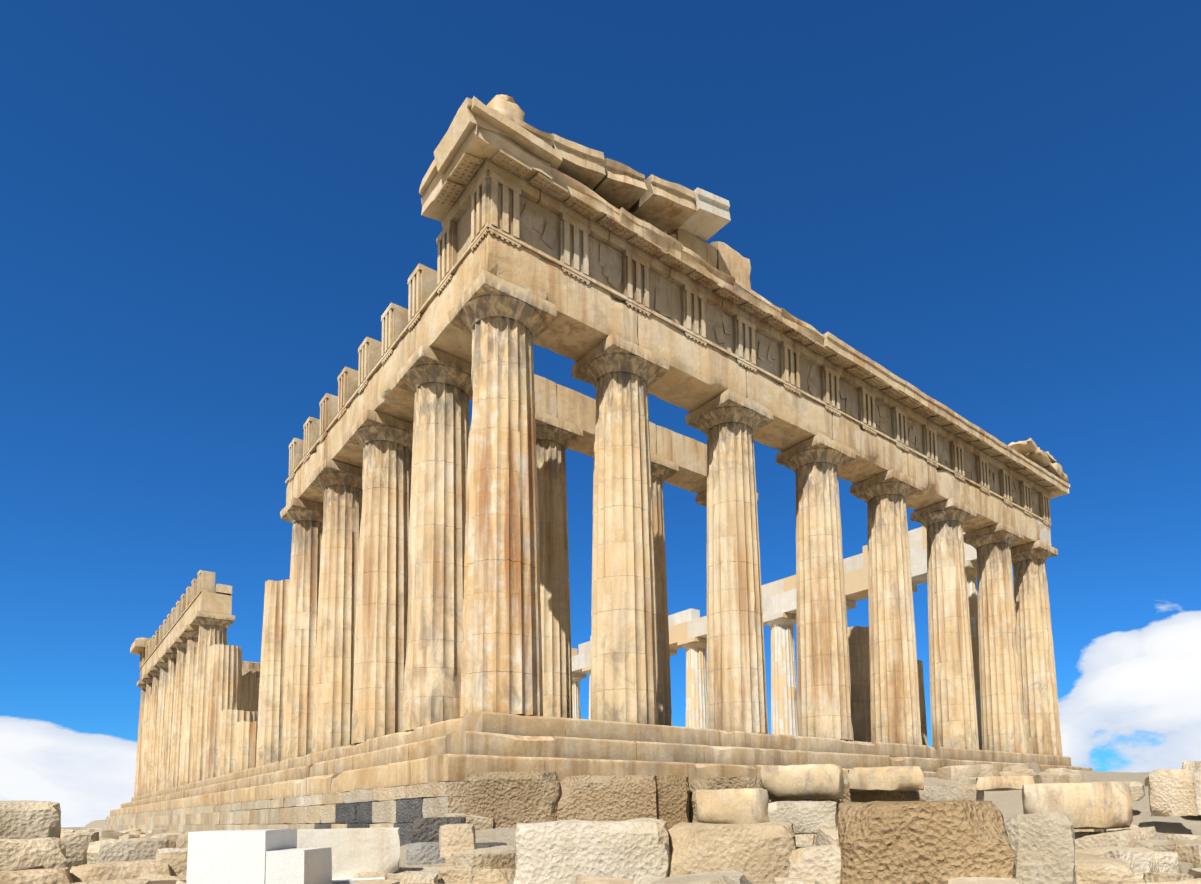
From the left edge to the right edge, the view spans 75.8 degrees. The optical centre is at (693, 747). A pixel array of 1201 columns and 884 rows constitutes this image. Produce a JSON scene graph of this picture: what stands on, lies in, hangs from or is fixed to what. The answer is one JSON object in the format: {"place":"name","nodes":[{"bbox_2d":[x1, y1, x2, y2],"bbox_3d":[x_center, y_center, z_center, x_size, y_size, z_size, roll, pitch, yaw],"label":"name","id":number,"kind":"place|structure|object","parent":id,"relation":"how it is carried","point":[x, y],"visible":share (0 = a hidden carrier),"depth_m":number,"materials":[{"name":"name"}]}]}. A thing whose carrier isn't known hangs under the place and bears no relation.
{"place":"outdoors","nodes":[
{"label":"outdoors","id":0,"kind":"place"},
{"bbox_2d":[0,0,1200,826],"label":"sky","id":1,"kind":"structure","parent":0,"point":[209,209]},
{"bbox_2d":[61,771,1200,883],"bbox_3d":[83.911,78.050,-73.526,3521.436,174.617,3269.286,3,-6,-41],"label":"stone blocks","id":2,"kind":"structure","parent":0,"point":[1009,804],"depth_m":18.75,"materials":[{"name":"beige stone"}]},
{"bbox_2d":[10,866,185,883],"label":"stones","id":3,"kind":"object","parent":2,"relation":"on","point":[151,882],"visible":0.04,"depth_m":8.93,"materials":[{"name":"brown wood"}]},
{"bbox_2d":[186,829,331,883],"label":"white blocks","id":4,"kind":"object","parent":3,"relation":"on","point":[272,856],"depth_m":7.36,"materials":[{"name":"white stone"}]},
{"bbox_2d":[297,827,399,878],"bbox_3d":[-4.170,1.282,8.998,1.330,0.646,0.909,1,-5,-22],"label":"stone block","id":5,"kind":"object","parent":3,"relation":"on","point":[355,851],"depth_m":8.67,"materials":[{"name":"stone"}]},
{"bbox_2d":[332,877,384,883],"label":"stone slab","id":6,"kind":"object","parent":2,"relation":"on","point":[345,881],"depth_m":8.39,"materials":[{"name":"white stone"}]},
{"bbox_2d":[315,798,423,845],"bbox_3d":[-7.087,3.019,17.831,1.508,3.510,9.634,3,-6,-41],"label":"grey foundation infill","id":7,"kind":"object","parent":2,"relation":"on","point":[359,815],"visible":0.19,"depth_m":17.70,"materials":[{"name":"grey stone"}]},
{"bbox_2d":[105,781,689,833],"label":"foundation courses","id":8,"kind":"object","parent":2,"relation":"on","point":[441,799],"visible":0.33,"depth_m":22.29,"materials":[{"name":"stone"}]},
{"bbox_2d":[110,711,1092,815],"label":"crepidoma steps","id":9,"kind":"structure","parent":8,"relation":"on","point":[458,749],"depth_m":20.14,"materials":[{"name":"stone"}]},
{"bbox_2d":[406,842,445,864],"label":"stone block","id":10,"kind":"structure","parent":2,"relation":"on","point":[421,853],"depth_m":11.96,"materials":[{"name":"grey stone"}]},
{"bbox_2d":[411,817,506,847],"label":"stone blocks","id":11,"kind":"object","parent":2,"relation":"on","point":[425,829],"depth_m":12.56,"materials":[{"name":"grey stone"}]},
{"bbox_2d":[0,761,1200,883],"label":"stone blocks","id":12,"kind":"structure","parent":2,"relation":"on","point":[636,850],"depth_m":9.09,"materials":[{"name":"beige stone"}]},
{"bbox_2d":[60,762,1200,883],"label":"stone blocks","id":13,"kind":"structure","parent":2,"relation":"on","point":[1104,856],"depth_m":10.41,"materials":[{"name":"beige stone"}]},
{"bbox_2d":[149,825,1200,883],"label":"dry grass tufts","id":14,"kind":"object","parent":2,"relation":"on","point":[1193,865],"visible":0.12,"depth_m":10.37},
{"bbox_2d":[465,771,1015,883],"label":"stone blocks","id":15,"kind":"object","parent":2,"relation":"on","point":[897,837],"visible":0.56,"depth_m":8.34,"materials":[{"name":"beige stone"}]},
{"bbox_2d":[696,764,1132,828],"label":"stone blocks","id":16,"kind":"structure","parent":2,"relation":"on","point":[1100,805],"depth_m":13.48,"materials":[{"name":"beige stone"}]},
{"bbox_2d":[509,734,894,763],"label":"stylobate floor paving","id":17,"kind":"structure","parent":0,"point":[701,763],"depth_m":17.29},
{"bbox_2d":[242,374,706,711],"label":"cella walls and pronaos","id":18,"kind":"structure","parent":17,"relation":"on","point":[687,455],"depth_m":27.92,"materials":[{"name":"stone"}]},
{"bbox_2d":[536,440,927,745],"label":"inner columns","id":19,"kind":"structure","parent":18,"relation":"on","point":[554,588],"depth_m":24.82,"materials":[{"name":"stone"}]},
{"bbox_2d":[460,316,542,717],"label":"corner column","id":20,"kind":"structure","parent":17,"relation":"on","point":[501,668],"depth_m":18.17,"materials":[{"name":"stone"}]},
{"bbox_2d":[134,371,1062,796],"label":"columns","id":21,"kind":"structure","parent":17,"relation":"on","point":[362,635],"depth_m":26.32,"materials":[{"name":"stone"}]},
{"bbox_2d":[137,269,1057,688],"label":"column capitals","id":22,"kind":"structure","parent":21,"relation":"on","point":[485,293],"depth_m":24.44,"materials":[{"name":"stone"}]},
{"bbox_2d":[130,570,258,679],"bbox_3d":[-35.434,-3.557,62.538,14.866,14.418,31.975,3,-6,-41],"label":"entablature","id":23,"kind":"structure","parent":22,"relation":"on","point":[204,593],"depth_m":51.34,"materials":[{"name":"stone"}]},
{"bbox_2d":[285,170,1051,547],"bbox_3d":[0.473,-11.191,35.152,30.565,2.709,18.398,3,-6,-41],"label":"architrave","id":24,"kind":"object","parent":22,"relation":"on","point":[591,314],"visible":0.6,"depth_m":23.28,"materials":[{"name":"stone"}]},
{"bbox_2d":[419,94,1069,498],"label":"cornice and pediment remains","id":25,"kind":"structure","parent":24,"relation":"on","point":[617,206],"depth_m":21.30,"materials":[{"name":"stone"}]},
{"bbox_2d":[663,231,682,245],"bbox_3d":[-0.581,-14.508,22.152,1.226,0.742,0.468,3,-6,-41],"label":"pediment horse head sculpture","id":26,"kind":"object","parent":25,"relation":"on","point":[673,235],"visible":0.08,"depth_m":22.03,"materials":[{"name":"stone"}]},
{"bbox_2d":[679,187,730,241],"bbox_3d":[-0.040,-15.945,23.314,1.389,0.822,2.102,3,-6,-41],"label":"cornice block","id":27,"kind":"object","parent":25,"relation":"on","point":[708,219],"visible":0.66,"depth_m":22.77,"materials":[{"name":"stone"}]},
{"bbox_2d":[457,196,1039,515],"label":"metopes","id":28,"kind":"object","parent":24,"relation":"on","point":[539,227],"visible":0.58,"depth_m":23.33,"materials":[{"name":"stone"}]},
{"bbox_2d":[572,577,981,749],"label":"far columns","id":29,"kind":"structure","parent":17,"relation":"on","point":[784,710],"depth_m":49.88,"materials":[{"name":"stone"}]},
{"bbox_2d":[572,560,976,681],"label":"column capitals","id":30,"kind":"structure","parent":29,"relation":"on","point":[781,618],"depth_m":50.12,"materials":[{"name":"stone"}]},
{"bbox_2d":[571,518,1050,673],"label":"far architrave","id":31,"kind":"object","parent":30,"relation":"on","point":[778,596],"visible":0.29,"depth_m":49.13,"materials":[{"name":"stone"}]}
]}

